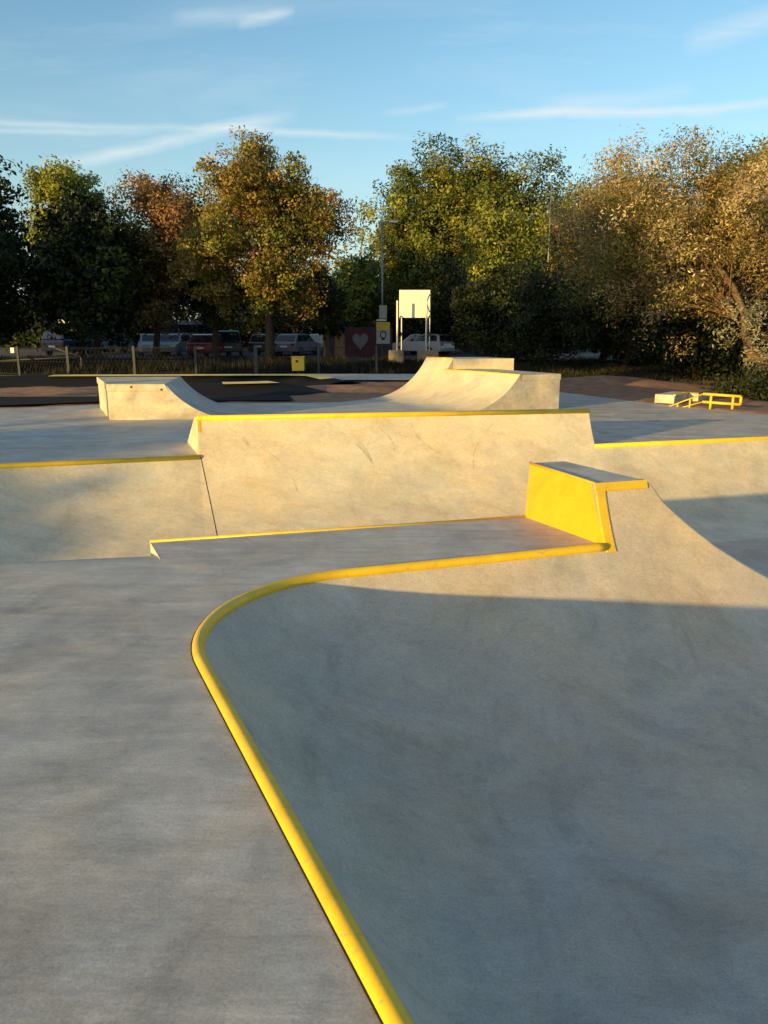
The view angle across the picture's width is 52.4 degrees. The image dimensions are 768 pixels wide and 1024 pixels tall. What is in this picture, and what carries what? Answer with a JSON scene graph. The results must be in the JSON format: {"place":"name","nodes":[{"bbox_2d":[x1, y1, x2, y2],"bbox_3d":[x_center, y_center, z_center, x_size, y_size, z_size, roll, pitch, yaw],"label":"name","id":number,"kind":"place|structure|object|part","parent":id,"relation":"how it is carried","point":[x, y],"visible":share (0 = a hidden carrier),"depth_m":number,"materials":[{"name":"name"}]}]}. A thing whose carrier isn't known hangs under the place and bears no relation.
{"place":"outdoors","nodes":[
{"label":"outdoors","id":0,"kind":"place"},
{"bbox_2d":[161,321,212,336],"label":"coach","id":1,"kind":"object","parent":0,"point":[185,324],"visible":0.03,"depth_m":70.88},
{"bbox_2d":[179,325,195,332],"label":"window","id":2,"kind":"structure","parent":1,"relation":"in","point":[187,330],"depth_m":70.91,"materials":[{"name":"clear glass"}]},
{"bbox_2d":[0,352,449,373],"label":"grass","id":3,"kind":"structure","parent":0,"point":[407,366],"depth_m":33.63,"materials":[{"name":"green plant"}]},
{"bbox_2d":[0,349,617,360],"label":"car park","id":4,"kind":"structure","parent":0,"point":[457,353],"depth_m":57.28,"materials":[{"name":"grey asphalt"}]},
{"bbox_2d":[14,154,108,356],"bbox_3d":[-19.150,-15.386,47.593,7.346,11.887,6.587,0,13,0],"label":"deciduous tree","id":5,"kind":"object","parent":4,"relation":"on","point":[48,182],"visible":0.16,"depth_m":46.03,"materials":[{"name":"green plant"}]},
{"bbox_2d":[41,331,93,354],"bbox_3d":[-22.503,-12.084,55.689,1.790,1.695,4.320,2,13,10],"label":"parked car","id":6,"kind":"object","parent":4,"relation":"on","point":[58,343],"visible":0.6,"depth_m":53.80,"materials":[{"name":"blue paint"}]},
{"bbox_3d":[-22.839,-12.155,53.718,1.462,0.470,0.160,2,13,10],"label":"rear window","id":7,"kind":"part","parent":6,"relation":"part of","materials":[{"name":"grey glass"}]},
{"bbox_2d":[59,320,132,353],"bbox_3d":[-22.208,-13.641,60.436,2.155,2.594,6.071,5,14,19],"label":"camper van","id":8,"kind":"object","parent":4,"relation":"on","point":[106,346],"visible":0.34,"depth_m":60.96,"materials":[{"name":"white paint"}]},
{"bbox_2d":[138,334,166,355],"bbox_3d":[-16.307,-11.761,54.777,1.790,1.475,4.420,-5,14,-19],"label":"parked car","id":9,"kind":"object","parent":4,"relation":"on","point":[145,344],"visible":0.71,"depth_m":53.60,"materials":[{"name":"white paint"}]},
{"bbox_2d":[151,334,189,355],"bbox_3d":[-14.801,-11.759,54.769,1.894,1.475,4.454,0,13,0],"label":"parked car","id":10,"kind":"object","parent":4,"relation":"on","point":[169,345],"visible":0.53,"depth_m":53.63,"materials":[{"name":"silver paint"}]},
{"bbox_2d":[187,334,231,357],"bbox_3d":[-11.302,-10.852,50.842,1.790,1.475,4.420,1,13,6],"label":"parked car","id":11,"kind":"object","parent":4,"relation":"on","point":[200,342],"visible":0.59,"depth_m":48.94,"materials":[{"name":"red paint"}]},
{"bbox_3d":[-11.487,-10.887,49.025,1.459,0.390,0.373,1,13,6],"label":"rear window","id":12,"kind":"part","parent":11,"relation":"part of","materials":[{"name":"black glass"}]},
{"bbox_2d":[219,330,242,356],"bbox_3d":[-10.496,-11.409,52.766,1.790,1.695,4.320,-2,13,-10],"label":"parked car","id":13,"kind":"object","parent":4,"relation":"on","point":[230,340],"visible":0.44,"depth_m":50.84,"materials":[{"name":"black paint"}]},
{"bbox_3d":[-10.161,-11.481,50.794,1.462,0.470,0.160,-2,13,-10],"label":"rear window","id":14,"kind":"part","parent":13,"relation":"part of","materials":[{"name":"black glass"}]},
{"bbox_2d":[248,334,296,354],"bbox_3d":[-7.719,-11.972,55.693,1.790,1.475,4.570,6,14,24],"label":"parked car","id":15,"kind":"object","parent":4,"relation":"on","point":[255,340],"visible":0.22,"depth_m":53.89,"materials":[{"name":"grey paint"}]},
{"bbox_3d":[-8.585,-11.986,53.784,1.459,0.390,0.139,6,14,24],"label":"rear window","id":16,"kind":"part","parent":15,"relation":"part of","materials":[{"name":"black glass"}]},
{"bbox_2d":[274,334,319,355],"bbox_3d":[-6.107,-11.865,55.228,1.790,1.475,4.420,5,14,19],"label":"parked car","id":17,"kind":"object","parent":4,"relation":"on","point":[294,340],"visible":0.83,"depth_m":53.61,"materials":[{"name":"silver paint"}]},
{"bbox_3d":[-6.713,-11.921,53.505,1.459,0.390,0.373,5,14,19],"label":"rear window","id":18,"kind":"part","parent":17,"relation":"part of","materials":[{"name":"grey glass"}]},
{"bbox_2d":[303,334,322,352],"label":"parked car","id":19,"kind":"object","parent":4,"relation":"on","point":[318,338],"visible":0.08,"depth_m":56.62,"materials":[{"name":"white paint"}]},
{"bbox_3d":[-4.936,-12.677,56.780,0.831,0.390,0.093,11,17,39],"label":"window","id":20,"kind":"part","parent":19,"relation":"part of","materials":[{"name":"grey glass"}]},
{"bbox_2d":[323,334,344,357],"bbox_3d":[-3.112,-10.448,48.390,1.325,1.800,0.300,0,13,0],"label":"timber gate post","id":21,"kind":"object","parent":4,"relation":"on","point":[340,342],"visible":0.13,"depth_m":48.28,"materials":[{"name":"brown wood"}]},
{"bbox_2d":[332,327,391,356],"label":"mural wall","id":22,"kind":"structure","parent":4,"relation":"on","point":[360,336],"depth_m":50.69,"materials":[{"name":"red paint"}]},
{"bbox_2d":[379,214,397,357],"bbox_3d":[0.248,-13.117,45.721,1.103,8.200,0.220,0,13,0],"label":"street lamp","id":23,"kind":"object","parent":4,"relation":"on","point":[382,354],"visible":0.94,"depth_m":45.37,"materials":[{"name":"grey metal"}]},
{"bbox_2d":[376,305,386,320],"bbox_3d":[-0.138,-11.699,45.905,0.625,0.895,0.030,0,13,0],"label":"information sign","id":24,"kind":"object","parent":23,"relation":"attached to","point":[382,312],"visible":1,"depth_m":45.89,"materials":[{"name":"grey metal"}]},
{"bbox_2d":[376,322,389,343],"bbox_3d":[-0.050,-10.595,46.136,0.800,1.250,0.075,0,13,0],"label":"information sign","id":25,"kind":"object","parent":23,"relation":"attached to","point":[382,332],"visible":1,"depth_m":46.14,"materials":[{"name":"metal"}]},
{"bbox_2d":[392,334,454,354],"bbox_3d":[2.735,-11.975,55.705,4.570,1.475,1.790,11,17,39],"label":"parked car","id":26,"kind":"object","parent":4,"relation":"on","point":[414,343],"visible":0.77,"depth_m":54.70,"materials":[{"name":"white paint"}]},
{"bbox_3d":[1.945,-12.325,55.256,1.099,0.390,0.093,11,17,39],"label":"window","id":27,"kind":"part","parent":26,"relation":"part of","materials":[{"name":"grey glass"}]},
{"bbox_3d":[2.560,-12.209,54.753,1.032,0.390,0.093,11,17,39],"label":"window","id":28,"kind":"part","parent":26,"relation":"part of","materials":[{"name":"grey glass"}]},
{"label":"window","id":29,"kind":"part","parent":26,"relation":"part of","materials":[{"name":"black glass"}]},
{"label":"rear window","id":30,"kind":"part","parent":26,"relation":"part of","materials":[{"name":"black glass"}]},
{"bbox_2d":[457,184,559,355],"bbox_3d":[7.502,-14.399,46.931,6.662,10.273,7.486,0,13,0],"label":"deciduous tree","id":31,"kind":"object","parent":4,"relation":"on","point":[492,246],"visible":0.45,"depth_m":45.22,"materials":[{"name":"green plant"}]},
{"bbox_2d":[546,174,553,269],"bbox_3d":[9.275,-13.815,44.431,0.310,10.140,0.300,0,13,0],"label":"street lamp","id":32,"kind":"object","parent":4,"relation":"on","point":[547,211],"visible":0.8,"depth_m":43.76,"materials":[{"name":"grey metal"}]},
{"bbox_2d":[318,374,414,379],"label":"path","id":33,"kind":"structure","parent":0,"point":[374,376],"depth_m":27.70,"materials":[{"name":"concrete"}]},
{"bbox_2d":[0,392,767,1023],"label":"concrete deck","id":34,"kind":"structure","parent":0,"point":[150,870],"depth_m":2.89,"materials":[{"name":"grey concrete"}]},
{"bbox_2d":[97,377,242,419],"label":"launch ramp","id":35,"kind":"structure","parent":34,"relation":"on","point":[150,398],"depth_m":14.58,"materials":[{"name":"concrete"}]},
{"bbox_2d":[370,356,560,410],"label":"quarter ramp","id":36,"kind":"structure","parent":34,"relation":"on","point":[458,383],"depth_m":17.11,"materials":[{"name":"concrete"}]},
{"bbox_2d":[0,375,767,414],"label":"soil","id":37,"kind":"structure","parent":0,"point":[637,389],"depth_m":21.09,"materials":[{"name":"brown soil"}]},
{"bbox_2d":[0,374,361,404],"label":"pump track","id":38,"kind":"structure","parent":37,"relation":"on","point":[219,387],"depth_m":23.15,"materials":[{"name":"black asphalt"}]},
{"bbox_2d":[655,391,688,403],"bbox_3d":[6.809,-2.703,18.354,0.474,0.213,1.160,10,16,37],"label":"grind ledge","id":39,"kind":"object","parent":37,"relation":"on","point":[672,397],"visible":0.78,"depth_m":17.98,"materials":[{"name":"concrete"}]},
{"bbox_2d":[683,389,711,400],"bbox_3d":[7.550,-2.812,18.850,0.410,0.222,1.010,10,16,37],"label":"concrete step","id":40,"kind":"object","parent":37,"relation":"on","point":[693,393],"visible":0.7,"depth_m":18.52,"materials":[{"name":"beige concrete"}]},
{"bbox_2d":[670,393,742,408],"bbox_3d":[6.921,-2.331,16.816,1.477,0.480,0.082,9,16,33],"label":"handrail","id":41,"kind":"object","parent":37,"relation":"on","point":[711,402],"visible":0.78,"depth_m":16.65,"materials":[{"name":"yellow metal"}]},
{"bbox_2d":[711,361,767,400],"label":"leafy shrub","id":42,"kind":"object","parent":37,"relation":"on","point":[757,386],"visible":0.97,"depth_m":19.16,"materials":[{"name":"green plant"}]},
{"bbox_2d":[0,342,767,404],"bbox_3d":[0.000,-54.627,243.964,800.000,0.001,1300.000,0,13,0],"label":"ground","id":43,"kind":"structure","parent":0,"point":[4,347],"depth_m":31.44,"materials":[{"name":"green plant"}]},
{"bbox_2d":[0,155,73,344],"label":"deciduous tree","id":44,"kind":"object","parent":43,"relation":"on","point":[12,242],"visible":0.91,"depth_m":39.18,"materials":[{"name":"green plant"}]},
{"bbox_2d":[0,347,82,369],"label":"timber barrier","id":45,"kind":"object","parent":43,"relation":"on","point":[78,356],"visible":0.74,"depth_m":31.39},
{"bbox_2d":[13,178,149,360],"bbox_3d":[-15.779,-12.703,41.459,6.795,9.482,7.622,-5,14,-20],"label":"deciduous tree","id":46,"kind":"object","parent":43,"relation":"on","point":[92,281],"visible":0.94,"depth_m":40.38,"materials":[{"name":"green plant"}]},
{"bbox_2d":[0,278,179,352],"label":"dense tree","id":47,"kind":"object","parent":43,"relation":"on","point":[37,334],"visible":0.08,"depth_m":61.87,"materials":[{"name":"green plant"}]},
{"bbox_2d":[97,165,202,359],"bbox_3d":[-13.029,-14.217,45.201,6.355,10.822,7.725,0,13,0],"label":"deciduous tree","id":48,"kind":"object","parent":43,"relation":"on","point":[162,208],"visible":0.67,"depth_m":43.44,"materials":[{"name":"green plant"}]},
{"bbox_2d":[0,346,381,374],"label":"wire fence","id":49,"kind":"object","parent":43,"relation":"on","point":[195,360],"visible":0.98,"depth_m":30.50,"materials":[{"name":"grey metal"}]},
{"bbox_2d":[169,196,250,358],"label":"deciduous tree","id":50,"kind":"object","parent":43,"relation":"on","point":[215,319],"visible":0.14,"depth_m":46.61,"materials":[{"name":"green plant"}]},
{"bbox_2d":[186,262,328,350],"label":"dense tree","id":51,"kind":"object","parent":43,"relation":"on","point":[240,329],"visible":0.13,"depth_m":64.12,"materials":[{"name":"green plant"}]},
{"bbox_2d":[166,125,368,359],"bbox_3d":[-5.790,-13.387,39.899,10.081,11.511,8.343,0,13,0],"label":"deciduous tree","id":52,"kind":"object","parent":43,"relation":"on","point":[271,209],"visible":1,"depth_m":38.01,"materials":[{"name":"green plant"}]},
{"bbox_2d":[0,254,572,347],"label":"woodland","id":53,"kind":"object","parent":43,"relation":"on","point":[12,344],"visible":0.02,"depth_m":83.80,"materials":[{"name":"green plant"}]},
{"bbox_2d":[291,356,305,373],"bbox_3d":[-3.320,-5.700,30.294,0.520,0.685,0.440,0,13,0],"label":"litter bin","id":54,"kind":"object","parent":43,"relation":"on","point":[298,364],"visible":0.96,"depth_m":30.09,"materials":[{"name":"metal"}]},
{"bbox_2d":[295,264,349,357],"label":"tree","id":55,"kind":"object","parent":43,"relation":"on","point":[327,322],"visible":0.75,"depth_m":42.47,"materials":[{"name":"green plant"}]},
{"bbox_2d":[302,271,414,342],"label":"dense tree","id":56,"kind":"object","parent":43,"relation":"on","point":[392,320],"visible":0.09,"depth_m":65.14,"materials":[{"name":"green plant"}]},
{"bbox_2d":[329,251,398,326],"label":"deciduous tree","id":57,"kind":"object","parent":43,"relation":"on","point":[359,282],"visible":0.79,"depth_m":56.46,"materials":[{"name":"green plant"}]},
{"bbox_2d":[389,290,438,362],"bbox_3d":[1.521,-9.634,40.624,2.553,3.734,1.946,0,13,0],"label":"basketball hoop","id":58,"kind":"object","parent":43,"relation":"on","point":[414,303],"visible":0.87,"depth_m":40.39,"materials":[{"name":"white paint"}]},
{"bbox_2d":[389,256,476,354],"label":"dense tree","id":59,"kind":"object","parent":43,"relation":"on","point":[441,294],"visible":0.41,"depth_m":54.16,"materials":[{"name":"green plant"}]},
{"bbox_2d":[349,131,585,351],"bbox_3d":[6.676,-21.329,62.589,19.286,17.161,13.083,0,13,0],"label":"poplar tree","id":60,"kind":"object","parent":43,"relation":"on","point":[417,237],"visible":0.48,"depth_m":60.14,"materials":[{"name":"green plant"}]},
{"bbox_2d":[448,250,552,361],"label":"dense tree","id":61,"kind":"object","parent":43,"relation":"on","point":[491,312],"visible":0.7,"depth_m":40.61,"materials":[{"name":"green plant"}]},
{"bbox_2d":[502,259,594,367],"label":"dense tree","id":62,"kind":"object","parent":43,"relation":"on","point":[545,338],"visible":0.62,"depth_m":34.47,"materials":[{"name":"green plant"}]},
{"bbox_2d":[535,161,664,358],"bbox_3d":[13.067,-14.415,45.306,8.511,11.118,9.764,0,13,0],"label":"deciduous tree","id":63,"kind":"object","parent":43,"relation":"on","point":[572,200],"visible":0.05,"depth_m":44.59,"materials":[{"name":"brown plant"}]},
{"bbox_2d":[545,239,687,371],"bbox_3d":[9.524,-7.766,30.042,6.632,5.446,5.566,0,13,0],"label":"dense tree","id":64,"kind":"object","parent":43,"relation":"on","point":[588,327],"visible":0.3,"depth_m":29.53,"materials":[{"name":"green plant"}]},
{"bbox_2d":[568,273,681,366],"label":"dense tree","id":65,"kind":"object","parent":43,"relation":"on","point":[602,355],"visible":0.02,"depth_m":37.93,"materials":[{"name":"green plant"}]},
{"bbox_2d":[522,123,767,366],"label":"willow tree","id":66,"kind":"object","parent":43,"relation":"on","point":[657,225],"visible":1,"depth_m":22.05,"materials":[{"name":"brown plant"}]},
{"bbox_2d":[621,257,767,379],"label":"dense tree","id":67,"kind":"object","parent":43,"relation":"on","point":[722,358],"visible":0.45,"depth_m":25.95,"materials":[{"name":"green plant"}]},
{"bbox_2d":[670,240,767,362],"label":"dense tree","id":68,"kind":"object","parent":43,"relation":"on","point":[762,316],"visible":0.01,"depth_m":27.52,"materials":[{"name":"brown plant"}]},
{"bbox_2d":[703,137,767,261],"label":"deciduous tree","id":69,"kind":"object","parent":43,"relation":"on","point":[762,147],"depth_m":30.57,"materials":[{"name":"brown plant"}]},
{"bbox_2d":[709,291,767,377],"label":"leafy shrub","id":70,"kind":"object","parent":43,"relation":"on","point":[757,314],"visible":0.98,"depth_m":19.79,"materials":[{"name":"green plant"}]},
{"bbox_2d":[0,0,767,320],"label":"sky","id":71,"kind":"structure","parent":0,"point":[153,86],"materials":[{"name":"blue"}]},
{"bbox_2d":[514,357,767,400],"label":"grass","id":72,"kind":"structure","parent":0,"point":[593,367],"depth_m":31.03,"materials":[{"name":"green plant"}]},
{"bbox_2d":[525,461,767,579],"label":"raised block","id":73,"kind":"structure","parent":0,"point":[560,495],"depth_m":6.39,"materials":[{"name":"concrete"}]},
{"bbox_2d":[605,538,767,1023],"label":"basin floor","id":74,"kind":"structure","parent":0,"point":[687,942],"depth_m":3.50,"materials":[{"name":"concrete"}]},
{"bbox_2d":[0,556,159,566],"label":"concrete bank","id":75,"kind":"structure","parent":74,"relation":"on","point":[77,561],"depth_m":5.61,"materials":[{"name":"grey concrete"}]},
{"bbox_2d":[0,455,204,562],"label":"quarter pipe","id":76,"kind":"object","parent":74,"relation":"on","point":[90,509],"visible":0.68,"depth_m":9.55,"materials":[{"name":"concrete"}]},
{"bbox_2d":[150,515,524,558],"bbox_3d":[-0.472,0.474,7.266,3.195,1.018,2.428,-4,13,-15],"label":"concrete ledge","id":77,"kind":"object","parent":74,"relation":"on","point":[153,552],"visible":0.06,"depth_m":6.44,"materials":[{"name":"yellow paint"}]},
{"bbox_2d":[188,408,601,536],"bbox_3d":[0.277,-0.549,10.584,5.901,1.520,3.370,-2,13,-10],"label":"quarter pipe","id":78,"kind":"object","parent":74,"relation":"on","point":[262,473],"visible":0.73,"depth_m":10.52,"materials":[{"name":"concrete"}]},
{"bbox_2d":[191,482,767,1023],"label":"skate bowl","id":79,"kind":"object","parent":74,"relation":"on","point":[487,784],"visible":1,"depth_m":4.60,"materials":[{"name":"concrete"}]},
{"bbox_2d":[595,436,767,542],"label":"quarter pipe","id":80,"kind":"object","parent":74,"relation":"on","point":[713,490],"visible":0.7,"depth_m":11.28,"materials":[{"name":"concrete"}]}
]}

